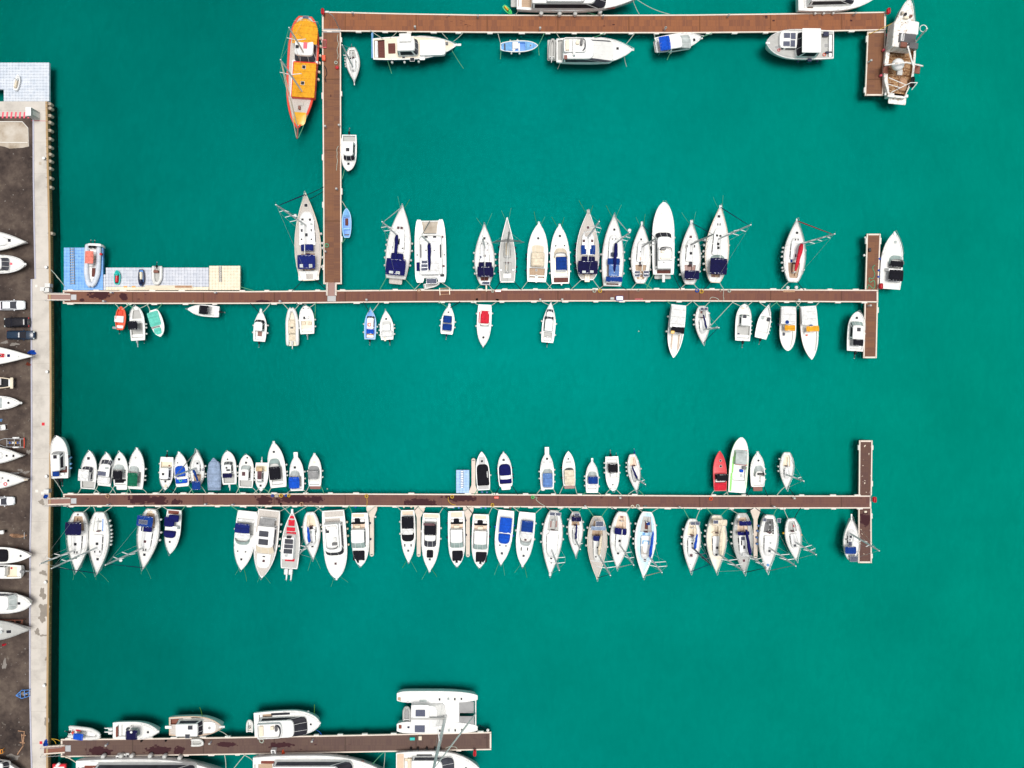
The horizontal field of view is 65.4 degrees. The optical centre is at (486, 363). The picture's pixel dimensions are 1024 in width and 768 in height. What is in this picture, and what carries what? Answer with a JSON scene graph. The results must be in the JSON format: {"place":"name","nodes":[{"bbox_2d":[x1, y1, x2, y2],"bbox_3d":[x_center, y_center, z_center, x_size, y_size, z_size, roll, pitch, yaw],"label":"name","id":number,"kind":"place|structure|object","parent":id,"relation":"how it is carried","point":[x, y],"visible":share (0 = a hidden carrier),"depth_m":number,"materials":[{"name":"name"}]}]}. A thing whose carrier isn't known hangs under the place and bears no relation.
{"place":"outdoors","nodes":[
{"label":"outdoors","id":0,"kind":"place"},
{"bbox_2d":[0,116,34,767],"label":"yard asphalt","id":1,"kind":"structure","parent":0,"point":[16,178],"depth_m":130.90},
{"bbox_2d":[0,122,28,148],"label":"concrete slab","id":2,"kind":"object","parent":1,"relation":"on","point":[13,131],"visible":1,"depth_m":130.89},
{"bbox_2d":[0,591,32,613],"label":"motorboat","id":3,"kind":"object","parent":1,"relation":"on","point":[14,602],"visible":1,"depth_m":128.78,"materials":[{"name":"plastic"}]},
{"bbox_2d":[0,101,49,767],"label":"quay pavement","id":4,"kind":"structure","parent":0,"point":[41,415],"depth_m":130.90,"materials":[{"name":"concrete"}]},
{"bbox_2d":[29,119,35,767],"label":"kerb","id":5,"kind":"structure","parent":4,"relation":"on","point":[31,465],"depth_m":130.80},
{"bbox_2d":[48,105,61,767],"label":"quay wall","id":6,"kind":"structure","parent":0,"point":[56,490],"depth_m":132.69,"materials":[{"name":"concrete"}]},
{"bbox_2d":[45,101,51,767],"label":"quay coping","id":7,"kind":"object","parent":6,"relation":"on","point":[50,441],"visible":0.97,"depth_m":130.87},
{"bbox_2d":[0,0,1023,767],"bbox_3d":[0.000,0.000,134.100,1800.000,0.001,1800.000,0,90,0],"label":"water","id":8,"kind":"structure","parent":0,"point":[180,144],"depth_m":134.10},
{"label":"water","id":9,"kind":"structure","parent":0,"visible":0},
{"bbox_2d":[0,63,50,101],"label":"cube platform","id":10,"kind":"structure","parent":9,"relation":"on","point":[35,85],"depth_m":131.58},
{"bbox_2d":[49,435,71,486],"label":"motorboat","id":11,"kind":"object","parent":9,"relation":"on","point":[60,458],"visible":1,"depth_m":130.52,"materials":[{"name":"plastic"}]},
{"bbox_2d":[40,511,89,574],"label":"sailboat","id":12,"kind":"object","parent":9,"relation":"on","point":[77,523],"visible":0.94,"depth_m":130.46,"materials":[{"name":"plastic"}]},
{"bbox_2d":[51,511,113,576],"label":"sailboat","id":13,"kind":"object","parent":9,"relation":"on","point":[99,535],"visible":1,"depth_m":130.67,"materials":[{"name":"plastic"}]},
{"bbox_2d":[78,450,97,488],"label":"motorboat","id":14,"kind":"object","parent":9,"relation":"on","point":[87,474],"visible":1,"depth_m":131.19,"materials":[{"name":"plastic"}]},
{"bbox_2d":[97,452,112,486],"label":"motorboat","id":15,"kind":"object","parent":9,"relation":"on","point":[105,474],"visible":0.94,"depth_m":130.44,"materials":[{"name":"plastic"}]},
{"bbox_2d":[112,451,127,489],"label":"motorboat","id":16,"kind":"object","parent":9,"relation":"on","point":[120,469],"visible":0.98,"depth_m":131.26,"materials":[{"name":"plastic"}]},
{"bbox_2d":[104,720,160,739],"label":"motorboat","id":17,"kind":"object","parent":9,"relation":"on","point":[133,730],"visible":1,"depth_m":130.85,"materials":[{"name":"plastic"}]},
{"bbox_2d":[105,508,162,569],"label":"sailboat","id":18,"kind":"object","parent":9,"relation":"on","point":[148,523],"visible":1,"depth_m":130.46,"materials":[{"name":"plastic"}]},
{"bbox_2d":[127,448,146,488],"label":"motorboat","id":19,"kind":"object","parent":9,"relation":"on","point":[136,475],"visible":1,"depth_m":131.20,"materials":[{"name":"plastic"}]},
{"bbox_2d":[128,305,147,346],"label":"motorboat","id":20,"kind":"object","parent":9,"relation":"on","point":[136,325],"visible":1,"depth_m":131.33,"materials":[{"name":"plastic"}]},
{"bbox_2d":[76,752,222,767],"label":"motor yacht","id":21,"kind":"object","parent":9,"relation":"on","point":[150,760],"visible":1,"depth_m":129.81,"materials":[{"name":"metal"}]},
{"bbox_2d":[64,248,240,289],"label":"cube platform","id":22,"kind":"structure","parent":9,"relation":"on","point":[202,278],"depth_m":131.58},
{"bbox_2d":[84,240,104,287],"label":"inflatable boat","id":23,"kind":"object","parent":22,"relation":"on","point":[92,260],"visible":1,"depth_m":130.83,"materials":[{"name":"rubber"}]},
{"bbox_2d":[158,451,173,491],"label":"motorboat","id":24,"kind":"object","parent":9,"relation":"on","point":[166,470],"visible":1,"depth_m":131.24,"materials":[{"name":"plastic"}]},
{"bbox_2d":[164,509,181,555],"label":"motorboat","id":25,"kind":"object","parent":9,"relation":"on","point":[172,523],"visible":1,"depth_m":131.10,"materials":[{"name":"plastic"}]},
{"bbox_2d":[174,450,206,489],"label":"sailboat","id":26,"kind":"object","parent":9,"relation":"on","point":[197,473],"visible":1,"depth_m":130.98,"materials":[{"name":"plastic"}]},
{"bbox_2d":[165,714,224,738],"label":"motor yacht","id":27,"kind":"object","parent":9,"relation":"on","point":[187,726],"visible":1,"depth_m":130.34,"materials":[{"name":"plastic"}]},
{"bbox_2d":[221,450,238,490],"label":"motorboat","id":28,"kind":"object","parent":9,"relation":"on","point":[229,475],"visible":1,"depth_m":131.25,"materials":[{"name":"plastic"}]},
{"bbox_2d":[234,510,256,570],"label":"motor yacht","id":29,"kind":"object","parent":9,"relation":"on","point":[244,528],"visible":0.95,"depth_m":131.03,"materials":[{"name":"plastic"}]},
{"bbox_2d":[239,454,254,487],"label":"motorboat","id":30,"kind":"object","parent":9,"relation":"on","point":[246,472],"visible":1,"depth_m":131.25,"materials":[{"name":"plastic"}]},
{"bbox_2d":[254,508,282,579],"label":"motor yacht","id":31,"kind":"object","parent":9,"relation":"on","point":[266,536],"visible":1,"depth_m":130.23,"materials":[{"name":"plastic"}]},
{"bbox_2d":[61,730,490,757],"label":"pontoon","id":32,"kind":"object","parent":9,"relation":"on","point":[235,745],"visible":0.94,"depth_m":131.45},
{"bbox_2d":[268,441,288,487],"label":"motorboat","id":33,"kind":"object","parent":9,"relation":"on","point":[277,471],"visible":1,"depth_m":131.16,"materials":[{"name":"plastic"}]},
{"bbox_2d":[254,709,320,738],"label":"motor yacht","id":34,"kind":"object","parent":9,"relation":"on","point":[276,724],"visible":1,"depth_m":129.81,"materials":[{"name":"white plastic"}]},
{"bbox_2d":[280,509,299,580],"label":"powerboat","id":35,"kind":"object","parent":9,"relation":"on","point":[290,546],"visible":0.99,"depth_m":130.86,"materials":[{"name":"plastic"}]},
{"bbox_2d":[285,307,298,348],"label":"inflatable boat","id":36,"kind":"object","parent":9,"relation":"on","point":[292,329],"visible":1,"depth_m":131.31,"materials":[{"name":"rubber"}]},
{"bbox_2d":[289,452,305,490],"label":"motorboat","id":37,"kind":"object","parent":9,"relation":"on","point":[296,479],"visible":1,"depth_m":131.22,"materials":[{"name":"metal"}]},
{"bbox_2d":[275,192,323,280],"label":"sailboat","id":38,"kind":"object","parent":9,"relation":"on","point":[308,248],"visible":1,"depth_m":130.23,"materials":[{"name":"plastic"}]},
{"bbox_2d":[280,16,321,138],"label":"gulet","id":39,"kind":"object","parent":9,"relation":"on","point":[301,68],"visible":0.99,"depth_m":129.26,"materials":[{"name":"wood"}]},
{"bbox_2d":[298,511,321,561],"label":"sailboat","id":40,"kind":"object","parent":9,"relation":"on","point":[311,530],"visible":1,"depth_m":131.13,"materials":[{"name":"plastic"}]},
{"bbox_2d":[253,753,383,767],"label":"motor yacht","id":41,"kind":"object","parent":9,"relation":"on","point":[313,760],"visible":1,"depth_m":129.85,"materials":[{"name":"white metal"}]},
{"bbox_2d":[321,32,342,284],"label":"pontoon","id":42,"kind":"object","parent":9,"relation":"on","point":[331,93],"visible":1,"depth_m":131.45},
{"bbox_2d":[321,509,349,579],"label":"motor yacht","id":43,"kind":"object","parent":9,"relation":"on","point":[334,528],"visible":1,"depth_m":130.13,"materials":[{"name":"plastic"}]},
{"bbox_2d":[340,128,356,170],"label":"motorboat","id":44,"kind":"object","parent":9,"relation":"on","point":[348,145],"visible":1,"depth_m":131.16,"materials":[{"name":"plastic"}]},
{"bbox_2d":[350,512,370,567],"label":"motor yacht","id":45,"kind":"object","parent":9,"relation":"on","point":[359,525],"visible":1,"depth_m":130.37,"materials":[{"name":"plastic"}]},
{"bbox_2d":[381,203,412,284],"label":"sailboat","id":46,"kind":"object","parent":9,"relation":"on","point":[398,250],"visible":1,"depth_m":130.39,"materials":[{"name":"plastic"}]},
{"bbox_2d":[399,510,415,561],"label":"motor yacht","id":47,"kind":"object","parent":9,"relation":"on","point":[407,533],"visible":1,"depth_m":131.01,"materials":[{"name":"plastic"}]},
{"bbox_2d":[373,33,460,63],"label":"motor yacht","id":48,"kind":"object","parent":9,"relation":"on","point":[404,48],"visible":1,"depth_m":129.98,"materials":[{"name":"plastic"}]},
{"bbox_2d":[415,219,445,283],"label":"catamaran","id":49,"kind":"object","parent":9,"relation":"on","point":[430,255],"visible":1,"depth_m":130.03,"materials":[{"name":"plastic"}]},
{"bbox_2d":[420,513,441,572],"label":"motor yacht","id":50,"kind":"object","parent":9,"relation":"on","point":[431,538],"visible":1,"depth_m":131.01,"materials":[{"name":"plastic"}]},
{"bbox_2d":[397,688,477,767],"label":"catamaran","id":51,"kind":"object","parent":9,"relation":"on","point":[437,710],"visible":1,"depth_m":130.45,"materials":[{"name":"plastic"}]},
{"bbox_2d":[396,747,479,767],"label":"motor yacht","id":52,"kind":"object","parent":9,"relation":"on","point":[411,758],"visible":0.93,"depth_m":130.15,"materials":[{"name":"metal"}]},
{"bbox_2d":[446,510,466,567],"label":"motor yacht","id":53,"kind":"object","parent":9,"relation":"on","point":[457,520],"visible":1,"depth_m":130.39,"materials":[{"name":"plastic"}]},
{"bbox_2d":[63,492,870,509],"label":"pontoon","id":54,"kind":"object","parent":9,"relation":"on","point":[580,500],"visible":1,"depth_m":131.45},
{"bbox_2d":[63,288,877,304],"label":"pontoon","id":55,"kind":"object","parent":9,"relation":"on","point":[185,297],"visible":1,"depth_m":131.45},
{"bbox_2d":[470,513,490,568],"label":"motor yacht","id":56,"kind":"object","parent":9,"relation":"on","point":[480,527],"visible":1,"depth_m":130.37,"materials":[{"name":"plastic"}]},
{"bbox_2d":[476,452,490,489],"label":"motorboat","id":57,"kind":"object","parent":9,"relation":"on","point":[483,474],"visible":1,"depth_m":131.05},
{"bbox_2d":[475,304,492,347],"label":"motorboat","id":58,"kind":"object","parent":9,"relation":"on","point":[484,316],"visible":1,"depth_m":131.25,"materials":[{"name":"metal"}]},
{"bbox_2d":[472,222,496,290],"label":"sailboat","id":59,"kind":"object","parent":9,"relation":"on","point":[484,260],"visible":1,"depth_m":130.66,"materials":[{"name":"plastic"}]},
{"bbox_2d":[494,510,514,565],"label":"motor yacht","id":60,"kind":"object","parent":9,"relation":"on","point":[503,526],"visible":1,"depth_m":131.03,"materials":[{"name":"plastic"}]},
{"bbox_2d":[496,451,513,489],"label":"motorboat","id":61,"kind":"object","parent":9,"relation":"on","point":[504,473],"visible":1,"depth_m":131.13,"materials":[{"name":"plastic"}]},
{"bbox_2d":[492,217,523,281],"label":"sailboat","id":62,"kind":"object","parent":9,"relation":"on","point":[507,258],"visible":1,"depth_m":131.04,"materials":[{"name":"plastic"}]},
{"bbox_2d":[515,512,536,566],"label":"motor yacht","id":63,"kind":"object","parent":9,"relation":"on","point":[525,530],"visible":1,"depth_m":131.07,"materials":[{"name":"plastic"}]},
{"bbox_2d":[525,221,548,282],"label":"motor yacht","id":64,"kind":"object","parent":9,"relation":"on","point":[537,254],"visible":1,"depth_m":131.02,"materials":[{"name":"white plastic"}]},
{"bbox_2d":[538,447,555,490],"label":"motorboat","id":65,"kind":"object","parent":9,"relation":"on","point":[547,474],"visible":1,"depth_m":131.20,"materials":[{"name":"plastic"}]},
{"bbox_2d":[540,301,556,344],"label":"motorboat","id":66,"kind":"object","parent":9,"relation":"on","point":[549,323],"visible":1,"depth_m":131.14,"materials":[{"name":"plastic"}]},
{"bbox_2d":[540,510,564,577],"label":"sailboat","id":67,"kind":"object","parent":9,"relation":"on","point":[552,536],"visible":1,"depth_m":130.58,"materials":[{"name":"plastic"}]},
{"bbox_2d":[549,223,570,284],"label":"motor yacht","id":68,"kind":"object","parent":9,"relation":"on","point":[559,253],"visible":1,"depth_m":131.08,"materials":[{"name":"plastic"}]},
{"bbox_2d":[511,0,634,16],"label":"motor yacht","id":69,"kind":"object","parent":9,"relation":"on","point":[559,7],"visible":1,"depth_m":129.64,"materials":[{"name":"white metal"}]},
{"bbox_2d":[566,511,584,557],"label":"sailboat","id":70,"kind":"object","parent":9,"relation":"on","point":[575,529],"visible":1,"depth_m":131.12,"materials":[{"name":"plastic"}]},
{"bbox_2d":[573,209,600,281],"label":"sailboat","id":71,"kind":"object","parent":9,"relation":"on","point":[588,257],"visible":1,"depth_m":130.19,"materials":[{"name":"plastic"}]},
{"bbox_2d":[547,37,633,64],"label":"motor yacht","id":72,"kind":"object","parent":9,"relation":"on","point":[584,50],"visible":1,"depth_m":129.52,"materials":[{"name":"plastic"}]},
{"bbox_2d":[585,515,615,580],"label":"sailboat","id":73,"kind":"object","parent":9,"relation":"on","point":[596,545],"visible":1,"depth_m":130.50,"materials":[{"name":"plastic"}]},
{"bbox_2d":[322,12,885,34],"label":"pontoon","id":74,"kind":"object","parent":9,"relation":"on","point":[697,24],"visible":0.92,"depth_m":131.45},
{"bbox_2d":[603,450,620,491],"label":"motorboat","id":75,"kind":"object","parent":9,"relation":"on","point":[611,468],"visible":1,"depth_m":131.26,"materials":[{"name":"plastic"}]},
{"bbox_2d":[599,212,630,286],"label":"sailboat","id":76,"kind":"object","parent":9,"relation":"on","point":[613,259],"visible":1,"depth_m":130.78,"materials":[{"name":"plastic"}]},
{"bbox_2d":[608,511,633,568],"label":"sailboat","id":77,"kind":"object","parent":9,"relation":"on","point":[619,534],"visible":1,"depth_m":130.63,"materials":[{"name":"plastic"}]},
{"bbox_2d":[629,221,656,283],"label":"sailboat","id":78,"kind":"object","parent":9,"relation":"on","point":[640,259],"visible":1,"depth_m":131.00,"materials":[{"name":"plastic"}]},
{"bbox_2d":[632,511,666,578],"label":"sailboat","id":79,"kind":"object","parent":9,"relation":"on","point":[645,542],"visible":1,"depth_m":130.56,"materials":[{"name":"plastic"}]},
{"bbox_2d":[650,200,674,281],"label":"motor yacht","id":80,"kind":"object","parent":9,"relation":"on","point":[662,254],"visible":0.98,"depth_m":129.98,"materials":[{"name":"plastic"}]},
{"bbox_2d":[665,304,685,357],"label":"motorboat","id":81,"kind":"object","parent":9,"relation":"on","point":[676,324],"visible":1,"depth_m":129.51,"materials":[{"name":"plastic"}]},
{"bbox_2d":[653,32,703,53],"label":"motorboat","id":82,"kind":"object","parent":9,"relation":"on","point":[671,43],"visible":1,"depth_m":130.45,"materials":[{"name":"plastic"}]},
{"bbox_2d":[677,219,714,284],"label":"sailboat","id":83,"kind":"object","parent":9,"relation":"on","point":[690,259],"visible":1,"depth_m":130.93,"materials":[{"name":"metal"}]},
{"bbox_2d":[680,518,711,574],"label":"sailboat","id":84,"kind":"object","parent":9,"relation":"on","point":[691,537],"visible":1,"depth_m":131.05,"materials":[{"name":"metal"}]},
{"bbox_2d":[692,306,718,345],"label":"sailboat","id":85,"kind":"object","parent":9,"relation":"on","point":[702,324],"visible":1,"depth_m":131.21,"materials":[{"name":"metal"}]},
{"bbox_2d":[713,451,727,490],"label":"motorboat","id":86,"kind":"object","parent":9,"relation":"on","point":[720,477],"visible":1,"depth_m":131.19,"materials":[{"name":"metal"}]},
{"bbox_2d":[703,514,744,573],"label":"sailboat","id":87,"kind":"object","parent":9,"relation":"on","point":[716,536],"visible":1,"depth_m":130.57,"materials":[{"name":"plastic"}]},
{"bbox_2d":[702,205,750,282],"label":"sailboat","id":88,"kind":"object","parent":9,"relation":"on","point":[716,250],"visible":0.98,"depth_m":130.39,"materials":[{"name":"plastic"}]},
{"bbox_2d":[728,437,748,492],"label":"motorboat","id":89,"kind":"object","parent":9,"relation":"on","point":[738,468],"visible":1,"depth_m":130.67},
{"bbox_2d":[735,304,752,347],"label":"motorboat","id":90,"kind":"object","parent":9,"relation":"on","point":[743,326],"visible":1,"depth_m":131.24,"materials":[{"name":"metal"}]},
{"bbox_2d":[729,513,767,574],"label":"sailboat","id":91,"kind":"object","parent":9,"relation":"on","point":[742,536],"visible":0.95,"depth_m":130.51,"materials":[{"name":"plastic"}]},
{"bbox_2d":[750,451,765,490],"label":"motorboat","id":92,"kind":"object","parent":9,"relation":"on","point":[757,474],"visible":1,"depth_m":131.29,"materials":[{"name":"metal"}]},
{"bbox_2d":[755,514,795,574],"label":"sailboat","id":93,"kind":"object","parent":9,"relation":"on","point":[767,537],"visible":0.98,"depth_m":130.63,"materials":[{"name":"plastic"}]},
{"bbox_2d":[777,306,795,350],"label":"motorboat","id":94,"kind":"object","parent":9,"relation":"on","point":[787,327],"visible":1,"depth_m":131.04,"materials":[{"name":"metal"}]},
{"bbox_2d":[777,452,803,491],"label":"sailboat","id":95,"kind":"object","parent":9,"relation":"on","point":[786,466],"visible":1,"depth_m":131.25,"materials":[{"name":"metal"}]},
{"bbox_2d":[765,28,833,62],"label":"workboat","id":96,"kind":"object","parent":9,"relation":"on","point":[808,45],"visible":1,"depth_m":129.76,"materials":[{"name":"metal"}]},
{"bbox_2d":[782,518,816,561],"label":"sailboat","id":97,"kind":"object","parent":9,"relation":"on","point":[792,532],"visible":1,"depth_m":131.18,"materials":[{"name":"plastic"}]},
{"bbox_2d":[780,217,834,282],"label":"sailboat","id":98,"kind":"object","parent":9,"relation":"on","point":[793,256],"visible":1,"depth_m":130.98,"materials":[{"name":"plastic"}]},
{"bbox_2d":[798,306,818,359],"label":"motorboat","id":99,"kind":"object","parent":9,"relation":"on","point":[809,328],"visible":1,"depth_m":131.05,"materials":[{"name":"plastic"}]},
{"bbox_2d":[795,0,871,14],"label":"motor yacht","id":100,"kind":"object","parent":9,"relation":"on","point":[823,7],"visible":1,"depth_m":130.35,"materials":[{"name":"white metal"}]},
{"bbox_2d":[846,310,865,358],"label":"motorboat","id":101,"kind":"object","parent":9,"relation":"on","point":[856,333],"visible":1,"depth_m":130.99,"materials":[{"name":"plastic"}]},
{"bbox_2d":[843,514,879,561],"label":"sailboat","id":102,"kind":"object","parent":9,"relation":"on","point":[851,541],"visible":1,"depth_m":130.74,"materials":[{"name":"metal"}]},
{"bbox_2d":[857,440,872,494],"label":"pontoon","id":103,"kind":"object","parent":9,"relation":"on","point":[864,468],"visible":1,"depth_m":131.45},
{"bbox_2d":[857,508,872,562],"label":"pontoon","id":104,"kind":"object","parent":9,"relation":"on","point":[864,522],"visible":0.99,"depth_m":131.45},
{"bbox_2d":[861,303,878,357],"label":"pontoon","id":105,"kind":"object","parent":9,"relation":"on","point":[870,314],"visible":0.98,"depth_m":131.45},
{"bbox_2d":[863,234,880,289],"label":"pontoon","id":106,"kind":"object","parent":9,"relation":"on","point":[873,243],"visible":1,"depth_m":131.45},
{"bbox_2d":[863,31,885,97],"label":"pontoon","id":107,"kind":"object","parent":9,"relation":"on","point":[874,47],"visible":1,"depth_m":131.45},
{"bbox_2d":[877,230,903,289],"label":"motor yacht","id":108,"kind":"object","parent":9,"relation":"on","point":[890,276],"visible":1,"depth_m":131.05,"materials":[{"name":"plastic"}]},
{"bbox_2d":[879,0,927,104],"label":"fishing trawler","id":109,"kind":"object","parent":9,"relation":"on","point":[900,68],"visible":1,"depth_m":129.83,"materials":[{"name":"metal"}]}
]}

